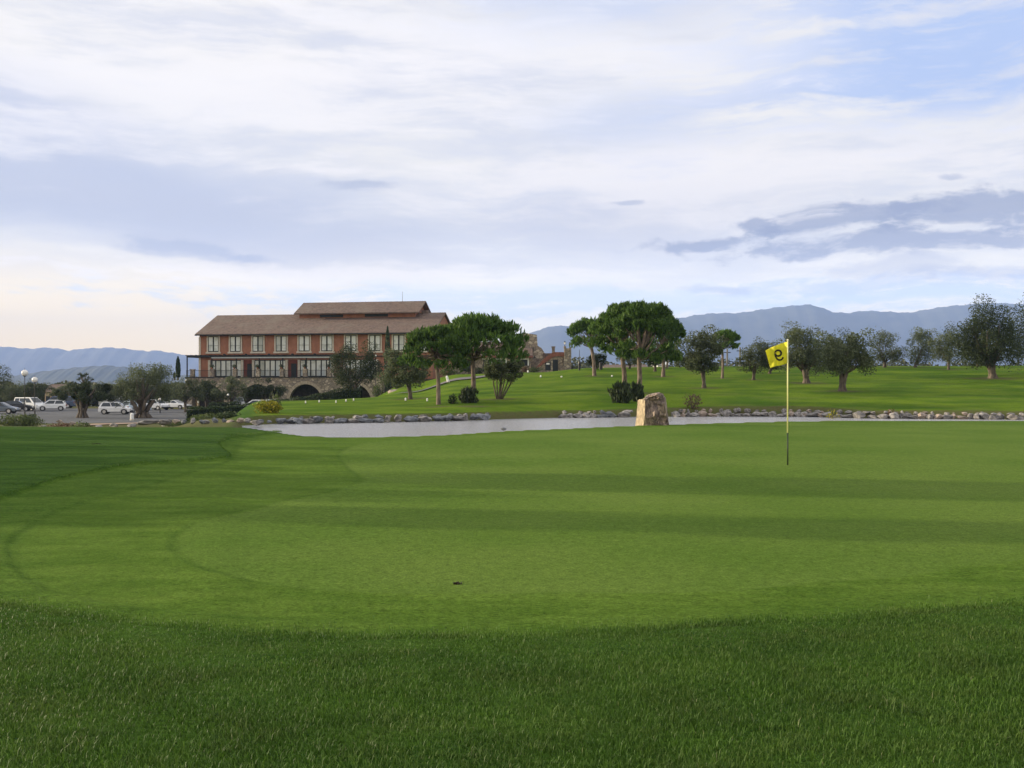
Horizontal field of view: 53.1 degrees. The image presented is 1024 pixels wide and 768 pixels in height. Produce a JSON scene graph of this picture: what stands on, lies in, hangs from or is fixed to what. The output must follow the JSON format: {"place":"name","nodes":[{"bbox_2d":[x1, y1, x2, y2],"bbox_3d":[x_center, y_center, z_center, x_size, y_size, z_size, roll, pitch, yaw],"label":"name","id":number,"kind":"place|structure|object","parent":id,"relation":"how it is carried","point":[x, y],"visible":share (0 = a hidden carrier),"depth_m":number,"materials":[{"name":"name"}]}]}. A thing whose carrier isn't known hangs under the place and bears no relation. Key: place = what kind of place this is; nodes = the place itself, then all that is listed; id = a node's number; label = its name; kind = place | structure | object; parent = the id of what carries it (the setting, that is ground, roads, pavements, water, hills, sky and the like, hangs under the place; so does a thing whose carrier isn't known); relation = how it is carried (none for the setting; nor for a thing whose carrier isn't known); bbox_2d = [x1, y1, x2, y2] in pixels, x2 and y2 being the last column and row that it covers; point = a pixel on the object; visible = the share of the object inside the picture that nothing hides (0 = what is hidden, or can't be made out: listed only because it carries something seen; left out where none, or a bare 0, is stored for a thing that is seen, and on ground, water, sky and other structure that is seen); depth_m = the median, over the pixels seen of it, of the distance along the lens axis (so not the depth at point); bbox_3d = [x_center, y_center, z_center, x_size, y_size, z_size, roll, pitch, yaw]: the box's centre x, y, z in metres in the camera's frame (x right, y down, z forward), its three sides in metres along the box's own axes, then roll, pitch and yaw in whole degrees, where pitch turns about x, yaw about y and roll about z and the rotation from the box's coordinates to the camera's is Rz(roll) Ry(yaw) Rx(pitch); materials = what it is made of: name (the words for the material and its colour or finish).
{"place":"outdoors","nodes":[
{"label":"outdoors","id":0,"kind":"place"},
{"bbox_2d":[0,347,198,376],"bbox_3d":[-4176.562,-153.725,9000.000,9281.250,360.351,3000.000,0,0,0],"label":"mountain","id":1,"kind":"structure","parent":0,"point":[16,361],"depth_m":8313.61,"materials":[{"name":"blue"}]},
{"bbox_2d":[1,365,198,385],"bbox_3d":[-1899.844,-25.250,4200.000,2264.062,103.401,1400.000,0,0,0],"label":"hill","id":2,"kind":"structure","parent":0,"point":[106,373],"depth_m":3862.20,"materials":[{"name":"blue"}]},
{"bbox_2d":[385,375,484,395],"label":"road","id":3,"kind":"structure","parent":0,"point":[460,378],"depth_m":115.24,"materials":[{"name":"grey asphalt"}]},
{"bbox_2d":[0,366,1023,767],"bbox_3d":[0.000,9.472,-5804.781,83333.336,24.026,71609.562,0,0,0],"label":"ground","id":4,"kind":"structure","parent":0,"point":[538,530],"depth_m":9.92,"materials":[{"name":"green plant"}]},
{"bbox_2d":[0,381,26,400],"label":"olive tree","id":5,"kind":"object","parent":4,"relation":"on","point":[12,393],"visible":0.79,"depth_m":169.73,"materials":[{"name":"green plant"}]},
{"bbox_2d":[0,413,46,425],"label":"round bush","id":6,"kind":"object","parent":4,"relation":"on","point":[24,420],"visible":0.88,"depth_m":83.60,"materials":[{"name":"green plant"}]},
{"bbox_2d":[16,376,53,397],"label":"olive tree","id":7,"kind":"object","parent":4,"relation":"on","point":[30,391],"visible":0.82,"depth_m":171.66,"materials":[{"name":"green plant"}]},
{"bbox_2d":[42,384,69,400],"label":"farmhouse","id":8,"kind":"object","parent":4,"relation":"on","point":[50,391],"visible":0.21,"depth_m":201.36,"materials":[{"name":"tile"}]},
{"bbox_2d":[46,382,73,396],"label":"olive tree","id":9,"kind":"object","parent":4,"relation":"on","point":[63,388],"visible":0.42,"depth_m":175.45,"materials":[{"name":"green plant"}]},
{"bbox_2d":[47,422,72,426],"bbox_3d":[-27.074,2.686,61.922,2.106,0.886,1.960,0,0,23],"label":"dry bush","id":10,"kind":"object","parent":4,"relation":"on","point":[61,425],"visible":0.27,"depth_m":61.71,"materials":[{"name":"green plant"}]},
{"bbox_2d":[70,420,94,426],"bbox_3d":[-25.174,2.566,59.898,1.287,0.959,1.237,0,0,41],"label":"dry bush","id":11,"kind":"object","parent":4,"relation":"on","point":[79,424],"visible":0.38,"depth_m":59.84,"materials":[{"name":"green plant"}]},
{"bbox_2d":[76,372,93,383],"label":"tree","id":12,"kind":"object","parent":4,"relation":"on","point":[83,375],"visible":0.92,"depth_m":127.87,"materials":[{"name":"green plant"}]},
{"bbox_2d":[0,380,197,405],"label":"woods","id":13,"kind":"object","parent":4,"relation":"on","point":[94,403],"visible":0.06,"depth_m":208.02,"materials":[{"name":"green plant"}]},
{"bbox_2d":[0,408,199,423],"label":"car park","id":14,"kind":"structure","parent":4,"relation":"on","point":[66,415],"depth_m":119.72,"materials":[{"name":"grey asphalt"}]},
{"bbox_2d":[0,364,17,394],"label":"olive tree","id":15,"kind":"object","parent":14,"relation":"on","point":[4,381],"visible":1,"depth_m":150.79,"materials":[{"name":"green plant"}]},
{"bbox_2d":[0,402,20,413],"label":"parked car","id":16,"kind":"object","parent":14,"relation":"on","point":[6,408],"visible":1,"depth_m":127.34,"materials":[{"name":"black metal"}]},
{"bbox_2d":[5,401,33,410],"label":"parked car","id":17,"kind":"object","parent":14,"relation":"on","point":[19,404],"visible":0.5,"depth_m":138.91,"materials":[{"name":"black metal"}]},
{"bbox_2d":[21,370,27,413],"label":"street lamp","id":18,"kind":"object","parent":14,"relation":"on","point":[24,373],"visible":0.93,"depth_m":115.95,"materials":[{"name":"white glass"}]},
{"bbox_2d":[14,397,42,410],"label":"parked car","id":19,"kind":"object","parent":14,"relation":"on","point":[30,401],"visible":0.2,"depth_m":142.99,"materials":[{"name":"white metal"}]},
{"bbox_2d":[32,377,37,413],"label":"street lamp","id":20,"kind":"object","parent":14,"relation":"on","point":[34,380],"visible":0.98,"depth_m":121.96,"materials":[{"name":"white glass"}]},
{"bbox_2d":[37,400,66,410],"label":"parked car","id":21,"kind":"object","parent":14,"relation":"on","point":[60,405],"visible":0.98,"depth_m":141.84,"materials":[{"name":"white metal"}]},
{"bbox_2d":[43,396,75,407],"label":"parked car","id":22,"kind":"object","parent":14,"relation":"on","point":[70,402],"visible":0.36,"depth_m":157.79,"materials":[{"name":"blue metal"}]},
{"bbox_2d":[53,380,116,417],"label":"olive tree","id":23,"kind":"object","parent":14,"relation":"on","point":[83,394],"visible":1,"depth_m":111.55,"materials":[{"name":"green plant"}]},
{"bbox_2d":[98,402,132,413],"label":"parked car","id":24,"kind":"object","parent":14,"relation":"on","point":[106,407],"visible":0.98,"depth_m":123.85,"materials":[{"name":"white metal"}]},
{"bbox_2d":[122,401,151,412],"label":"parked car","id":25,"kind":"object","parent":14,"relation":"on","point":[129,405],"visible":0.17,"depth_m":132.02,"materials":[{"name":"white metal"}]},
{"bbox_2d":[111,360,183,417],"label":"olive tree","id":26,"kind":"object","parent":14,"relation":"on","point":[141,396],"visible":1,"depth_m":111.51,"materials":[{"name":"green plant"}]},
{"bbox_2d":[146,399,169,409],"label":"parked car","id":27,"kind":"object","parent":14,"relation":"on","point":[158,406],"visible":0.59,"depth_m":145.24,"materials":[{"name":"white metal"}]},
{"bbox_2d":[163,400,191,408],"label":"parked car","id":28,"kind":"object","parent":14,"relation":"on","point":[176,404],"visible":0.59,"depth_m":149.90,"materials":[{"name":"white metal"}]},
{"bbox_2d":[162,376,205,411],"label":"olive tree","id":29,"kind":"object","parent":14,"relation":"on","point":[189,384],"visible":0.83,"depth_m":131.84,"materials":[{"name":"green plant"}]},
{"bbox_2d":[196,379,221,406],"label":"olive tree","id":30,"kind":"object","parent":14,"relation":"on","point":[207,395],"visible":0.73,"depth_m":135.79,"materials":[{"name":"green plant"}]},
{"bbox_2d":[210,376,252,401],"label":"olive tree","id":31,"kind":"object","parent":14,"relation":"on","point":[231,385],"visible":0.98,"depth_m":135.74,"materials":[{"name":"green plant"}]},
{"bbox_2d":[247,377,287,399],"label":"olive tree","id":32,"kind":"object","parent":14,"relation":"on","point":[264,393],"visible":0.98,"depth_m":135.45,"materials":[{"name":"green plant"}]},
{"bbox_2d":[92,380,116,400],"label":"olive tree","id":33,"kind":"object","parent":4,"relation":"on","point":[102,387],"visible":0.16,"depth_m":175.65,"materials":[{"name":"green plant"}]},
{"bbox_2d":[137,420,159,424],"bbox_3d":[-16.378,1.725,46.061,0.934,0.242,0.641,0,0,-30],"label":"boulder","id":34,"kind":"object","parent":4,"relation":"on","point":[145,422],"visible":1,"depth_m":45.81,"materials":[{"name":"grey stone"}]},
{"bbox_2d":[155,419,189,426],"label":"round bush","id":35,"kind":"object","parent":4,"relation":"on","point":[176,424],"visible":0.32,"depth_m":77.56,"materials":[{"name":"green plant"}]},
{"bbox_2d":[175,356,180,379],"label":"cypress tree","id":36,"kind":"object","parent":4,"relation":"on","point":[178,368],"visible":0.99,"depth_m":149.81,"materials":[{"name":"green plant"}]},
{"bbox_2d":[187,412,216,421],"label":"round bush","id":37,"kind":"object","parent":4,"relation":"on","point":[203,416],"visible":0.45,"depth_m":75.56,"materials":[{"name":"green plant"}]},
{"bbox_2d":[185,403,251,421],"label":"hedge","id":38,"kind":"object","parent":4,"relation":"on","point":[214,409],"visible":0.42,"depth_m":102.21,"materials":[{"name":"green plant"}]},
{"bbox_2d":[208,401,240,408],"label":"hedge","id":39,"kind":"object","parent":4,"relation":"on","point":[222,404],"visible":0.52,"depth_m":133.54,"materials":[{"name":"green plant"}]},
{"bbox_2d":[214,411,240,418],"bbox_3d":[-15.322,1.710,54.923,1.497,0.571,1.181,0,0,0],"label":"round bush","id":40,"kind":"object","parent":4,"relation":"on","point":[224,415],"visible":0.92,"depth_m":54.81,"materials":[{"name":"green plant"}]},
{"bbox_2d":[252,399,283,413],"bbox_3d":[-12.586,1.201,53.053,1.704,0.890,1.351,0,0,0],"label":"flowering bush","id":41,"kind":"object","parent":4,"relation":"on","point":[270,406],"visible":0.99,"depth_m":52.80,"materials":[{"name":"yellow plant"}]},
{"bbox_2d":[185,291,451,406],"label":"hotel building","id":42,"kind":"structure","parent":4,"relation":"on","point":[312,336],"depth_m":152.67,"materials":[{"name":"brick"}]},
{"bbox_2d":[206,336,220,353],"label":"window","id":43,"kind":"structure","parent":42,"relation":"in","point":[213,342],"depth_m":154.51,"materials":[{"name":"glass"}]},
{"bbox_2d":[228,335,242,353],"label":"window","id":44,"kind":"structure","parent":42,"relation":"in","point":[235,341],"depth_m":153.87,"materials":[{"name":"glass"}]},
{"bbox_2d":[247,364,251,376],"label":"door","id":45,"kind":"structure","parent":42,"relation":"in","point":[249,366],"depth_m":153.45,"materials":[{"name":"black glass"}]},
{"bbox_2d":[250,335,265,352],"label":"window","id":46,"kind":"structure","parent":42,"relation":"in","point":[257,341],"depth_m":153.23,"materials":[{"name":"glass"}]},
{"bbox_2d":[273,335,288,352],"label":"window","id":47,"kind":"structure","parent":42,"relation":"in","point":[280,341],"depth_m":152.56,"materials":[{"name":"glass"}]},
{"bbox_2d":[291,363,296,376],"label":"door","id":48,"kind":"structure","parent":42,"relation":"in","point":[293,365],"depth_m":152.19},
{"bbox_2d":[296,335,311,352],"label":"window","id":49,"kind":"structure","parent":42,"relation":"in","point":[303,341],"depth_m":151.89,"materials":[{"name":"glass"}]},
{"bbox_2d":[319,334,334,352],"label":"window","id":50,"kind":"structure","parent":42,"relation":"in","point":[326,341],"depth_m":151.22,"materials":[{"name":"glass"}]},
{"bbox_2d":[344,334,358,352],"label":"window","id":51,"kind":"structure","parent":42,"relation":"in","point":[353,338],"depth_m":150.49,"materials":[{"name":"glass"}]},
{"bbox_2d":[368,334,382,352],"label":"window","id":52,"kind":"structure","parent":42,"relation":"in","point":[377,338],"depth_m":149.83,"materials":[{"name":"glass"}]},
{"bbox_2d":[365,314,387,316],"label":"louvre window","id":53,"kind":"structure","parent":42,"relation":"in","point":[366,315],"depth_m":155.00,"materials":[{"name":"black"}]},
{"bbox_2d":[392,334,405,352],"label":"window","id":54,"kind":"structure","parent":42,"relation":"in","point":[398,340],"depth_m":149.24,"materials":[{"name":"glass"}]},
{"bbox_2d":[275,387,361,400],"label":"hedge","id":55,"kind":"object","parent":4,"relation":"on","point":[345,393],"visible":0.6,"depth_m":112.02,"materials":[{"name":"green plant"}]},
{"bbox_2d":[328,339,384,390],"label":"olive tree","id":56,"kind":"object","parent":4,"relation":"on","point":[343,376],"visible":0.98,"depth_m":111.61,"materials":[{"name":"green plant"}]},
{"bbox_2d":[372,384,383,396],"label":"round bush","id":57,"kind":"object","parent":4,"relation":"on","point":[376,387],"visible":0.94,"depth_m":137.82,"materials":[{"name":"green plant"}]},
{"bbox_2d":[384,326,390,391],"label":"cypress tree","id":58,"kind":"object","parent":4,"relation":"on","point":[387,341],"visible":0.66,"depth_m":137.84,"materials":[{"name":"green plant"}]},
{"bbox_2d":[373,347,433,398],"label":"olive tree","id":59,"kind":"object","parent":4,"relation":"on","point":[398,374],"visible":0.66,"depth_m":80.70,"materials":[{"name":"green plant"}]},
{"bbox_2d":[397,324,472,404],"bbox_3d":[-4.922,-1.121,65.018,4.910,5.500,3.663,0,0,0],"label":"pine tree","id":60,"kind":"object","parent":4,"relation":"on","point":[439,340],"visible":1,"depth_m":64.26,"materials":[{"name":"green plant"}]},
{"bbox_2d":[440,368,458,375],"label":"round bush","id":61,"kind":"object","parent":4,"relation":"on","point":[447,373],"visible":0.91,"depth_m":137.71,"materials":[{"name":"green plant"}]},
{"bbox_2d":[448,393,458,403],"bbox_3d":[-3.734,0.978,65.040,0.681,0.809,0.647,0,0,-31],"label":"bush","id":62,"kind":"object","parent":4,"relation":"on","point":[453,400],"visible":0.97,"depth_m":64.98,"materials":[{"name":"green plant"}]},
{"bbox_2d":[458,385,478,402],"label":"spiky bush","id":63,"kind":"object","parent":4,"relation":"on","point":[467,395],"visible":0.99,"depth_m":65.82,"materials":[{"name":"green plant"}]},
{"bbox_2d":[428,311,529,394],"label":"pine tree","id":64,"kind":"object","parent":4,"relation":"on","point":[476,329],"visible":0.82,"depth_m":65.83,"materials":[{"name":"green plant"}]},
{"bbox_2d":[482,357,524,398],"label":"olive tree","id":65,"kind":"object","parent":4,"relation":"on","point":[494,371],"visible":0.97,"depth_m":69.95,"materials":[{"name":"green plant"}]},
{"bbox_2d":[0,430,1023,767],"bbox_3d":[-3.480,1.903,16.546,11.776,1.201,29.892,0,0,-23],"label":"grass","id":66,"kind":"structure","parent":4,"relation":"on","point":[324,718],"depth_m":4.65,"materials":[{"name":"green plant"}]},
{"bbox_2d":[452,333,572,373],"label":"stone annex","id":67,"kind":"object","parent":4,"relation":"on","point":[538,357],"visible":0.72,"depth_m":139.95,"materials":[{"name":"stone"}]},
{"bbox_2d":[566,316,613,375],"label":"pine tree","id":68,"kind":"object","parent":4,"relation":"on","point":[577,327],"visible":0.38,"depth_m":103.24,"materials":[{"name":"green plant"}]},
{"bbox_2d":[585,351,606,368],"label":"olive tree","id":69,"kind":"object","parent":4,"relation":"on","point":[600,357],"visible":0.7,"depth_m":117.76,"materials":[{"name":"green plant"}]},
{"bbox_2d":[607,381,633,402],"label":"spiky bush","id":70,"kind":"object","parent":4,"relation":"on","point":[621,393],"visible":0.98,"depth_m":65.71,"materials":[{"name":"green plant"}]},
{"bbox_2d":[586,301,656,382],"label":"pine tree","id":71,"kind":"object","parent":4,"relation":"on","point":[601,325],"visible":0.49,"depth_m":78.36,"materials":[{"name":"green plant"}]},
{"bbox_2d":[603,365,647,367],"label":"farmhouse","id":72,"kind":"object","parent":4,"relation":"on","point":[609,366],"visible":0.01,"depth_m":191.27,"materials":[{"name":"tile"}]},
{"bbox_2d":[615,357,644,368],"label":"olive tree","id":73,"kind":"object","parent":4,"relation":"on","point":[628,361],"visible":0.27,"depth_m":117.60,"materials":[{"name":"green plant"}]},
{"bbox_2d":[631,380,644,401],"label":"spiky bush","id":74,"kind":"object","parent":4,"relation":"on","point":[637,390],"visible":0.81,"depth_m":66.81,"materials":[{"name":"green plant"}]},
{"bbox_2d":[611,298,682,383],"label":"pine tree","id":75,"kind":"object","parent":4,"relation":"on","point":[649,318],"visible":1,"depth_m":74.31,"materials":[{"name":"green plant"}]},
{"bbox_2d":[635,392,668,425],"bbox_3d":[4.941,0.892,35.895,1.142,1.206,1.063,0,0,0],"label":"standing stone","id":76,"kind":"object","parent":4,"relation":"on","point":[652,409],"visible":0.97,"depth_m":35.52,"materials":[{"name":"beige stone"}]},
{"bbox_2d":[642,358,665,370],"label":"olive tree","id":77,"kind":"object","parent":4,"relation":"on","point":[650,363],"visible":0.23,"depth_m":111.65,"materials":[{"name":"green plant"}]},
{"bbox_2d":[645,312,686,376],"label":"pine tree","id":78,"kind":"object","parent":4,"relation":"on","point":[674,336],"visible":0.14,"depth_m":101.14,"materials":[{"name":"green plant"}]},
{"bbox_2d":[651,335,682,367],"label":"pine tree","id":79,"kind":"object","parent":4,"relation":"on","point":[667,363],"visible":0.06,"depth_m":117.56,"materials":[{"name":"green plant"}]},
{"bbox_2d":[682,391,701,408],"bbox_3d":[10.927,1.004,61.968,1.268,1.119,1.185,0,0,0],"label":"dry bush","id":80,"kind":"object","parent":4,"relation":"on","point":[697,402],"visible":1,"depth_m":61.90,"materials":[{"name":"brown plant"}]},
{"bbox_2d":[673,324,729,387],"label":"olive tree","id":81,"kind":"object","parent":4,"relation":"on","point":[699,360],"visible":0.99,"depth_m":81.55,"materials":[{"name":"green plant"}]},
{"bbox_2d":[712,328,741,377],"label":"pine tree","id":82,"kind":"object","parent":4,"relation":"on","point":[731,336],"visible":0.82,"depth_m":97.01,"materials":[{"name":"green plant"}]},
{"bbox_2d":[733,336,775,379],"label":"olive tree","id":83,"kind":"object","parent":4,"relation":"on","point":[751,359],"visible":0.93,"depth_m":93.93,"materials":[{"name":"green plant"}]},
{"bbox_2d":[758,342,789,373],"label":"olive tree","id":84,"kind":"object","parent":4,"relation":"on","point":[776,368],"visible":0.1,"depth_m":104.29,"materials":[{"name":"green plant"}]},
{"bbox_2d":[766,339,788,464],"bbox_3d":[4.808,0.354,18.605,0.418,2.341,0.099,0,0,4],"label":"golf flagstick","id":85,"kind":"object","parent":4,"relation":"on","point":[777,355],"visible":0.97,"depth_m":18.62,"materials":[{"name":"fabric"}]},
{"bbox_2d":[571,357,1023,368],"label":"crest woods","id":86,"kind":"object","parent":4,"relation":"on","point":[585,365],"visible":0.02,"depth_m":253.36,"materials":[{"name":"green plant"}]},
{"bbox_2d":[770,321,826,382],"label":"olive tree","id":87,"kind":"object","parent":4,"relation":"on","point":[806,361],"visible":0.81,"depth_m":87.71,"materials":[{"name":"green plant"}]},
{"bbox_2d":[826,327,851,343],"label":"olive tree","id":88,"kind":"object","parent":4,"relation":"on","point":[842,334],"visible":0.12,"depth_m":118.16,"materials":[{"name":"green plant"}]},
{"bbox_2d":[810,326,882,390],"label":"olive tree","id":89,"kind":"object","parent":4,"relation":"on","point":[840,357],"visible":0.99,"depth_m":75.81,"materials":[{"name":"green plant"}]},
{"bbox_2d":[852,411,865,417],"bbox_3d":[19.804,1.801,58.367,0.484,0.526,0.801,0,0,-18],"label":"boulder","id":90,"kind":"object","parent":4,"relation":"on","point":[858,414],"visible":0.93,"depth_m":58.21,"materials":[{"name":"grey stone"}]},
{"bbox_2d":[868,329,903,366],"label":"olive tree","id":91,"kind":"object","parent":4,"relation":"on","point":[889,354],"visible":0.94,"depth_m":119.24,"materials":[{"name":"green plant"}]},
{"bbox_2d":[899,326,938,366],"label":"olive tree","id":92,"kind":"object","parent":4,"relation":"on","point":[920,353],"visible":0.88,"depth_m":119.08,"materials":[{"name":"green plant"}]},
{"bbox_2d":[927,326,964,369],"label":"olive tree","id":93,"kind":"object","parent":4,"relation":"on","point":[940,342],"visible":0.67,"depth_m":112.55,"materials":[{"name":"green plant"}]},
{"bbox_2d":[941,293,1023,378],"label":"olive tree","id":94,"kind":"object","parent":4,"relation":"on","point":[980,349],"visible":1,"depth_m":91.10,"materials":[{"name":"green plant"}]},
{"bbox_2d":[991,292,1023,372],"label":"olive tree","id":95,"kind":"object","parent":4,"relation":"on","point":[1021,321],"visible":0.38,"depth_m":97.39,"materials":[{"name":"green plant"}]},
{"bbox_2d":[0,0,1023,354],"label":"sky","id":96,"kind":"structure","parent":0,"point":[168,168],"materials":[{"name":"white"}]},
{"bbox_2d":[242,416,1023,436],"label":"water","id":97,"kind":"structure","parent":0,"point":[417,428],"depth_m":49.30,"materials":[{"name":"grey liquid"}]},
{"bbox_2d":[357,418,372,422],"bbox_3d":[-7.399,1.866,51.786,0.848,0.295,0.649,0,3,21],"label":"boulder","id":98,"kind":"object","parent":97,"relation":"on","point":[364,420],"visible":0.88,"depth_m":51.57,"materials":[{"name":"stone"}]},
{"bbox_2d":[403,416,418,421],"bbox_3d":[-5.198,1.836,52.794,0.915,0.401,0.464,-3,5,-21],"label":"boulder","id":99,"kind":"object","parent":97,"relation":"on","point":[410,419],"visible":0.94,"depth_m":52.66,"materials":[{"name":"stone"}]},
{"bbox_2d":[418,416,431,421],"bbox_3d":[-4.537,1.852,53.155,0.755,0.366,0.827,2,2,2],"label":"boulder","id":100,"kind":"object","parent":97,"relation":"on","point":[424,419],"visible":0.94,"depth_m":52.96,"materials":[{"name":"grey stone"}]},
{"bbox_2d":[450,416,464,420],"bbox_3d":[-2.892,1.825,54.345,0.833,0.294,0.587,0,0,-43],"label":"boulder","id":101,"kind":"object","parent":97,"relation":"on","point":[457,418],"visible":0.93,"depth_m":54.22,"materials":[{"name":"grey stone"}]},
{"bbox_2d":[477,413,490,419],"bbox_3d":[-1.592,1.788,55.502,0.808,0.386,0.582,0,0,-33],"label":"boulder","id":102,"kind":"object","parent":97,"relation":"on","point":[484,416],"visible":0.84,"depth_m":55.30,"materials":[{"name":"stone"}]},
{"bbox_2d":[529,303,1023,367],"bbox_3d":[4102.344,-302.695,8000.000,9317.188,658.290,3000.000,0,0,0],"label":"mountain ridge","id":103,"kind":"structure","parent":0,"point":[764,324],"depth_m":7397.87,"materials":[{"name":"blue"}]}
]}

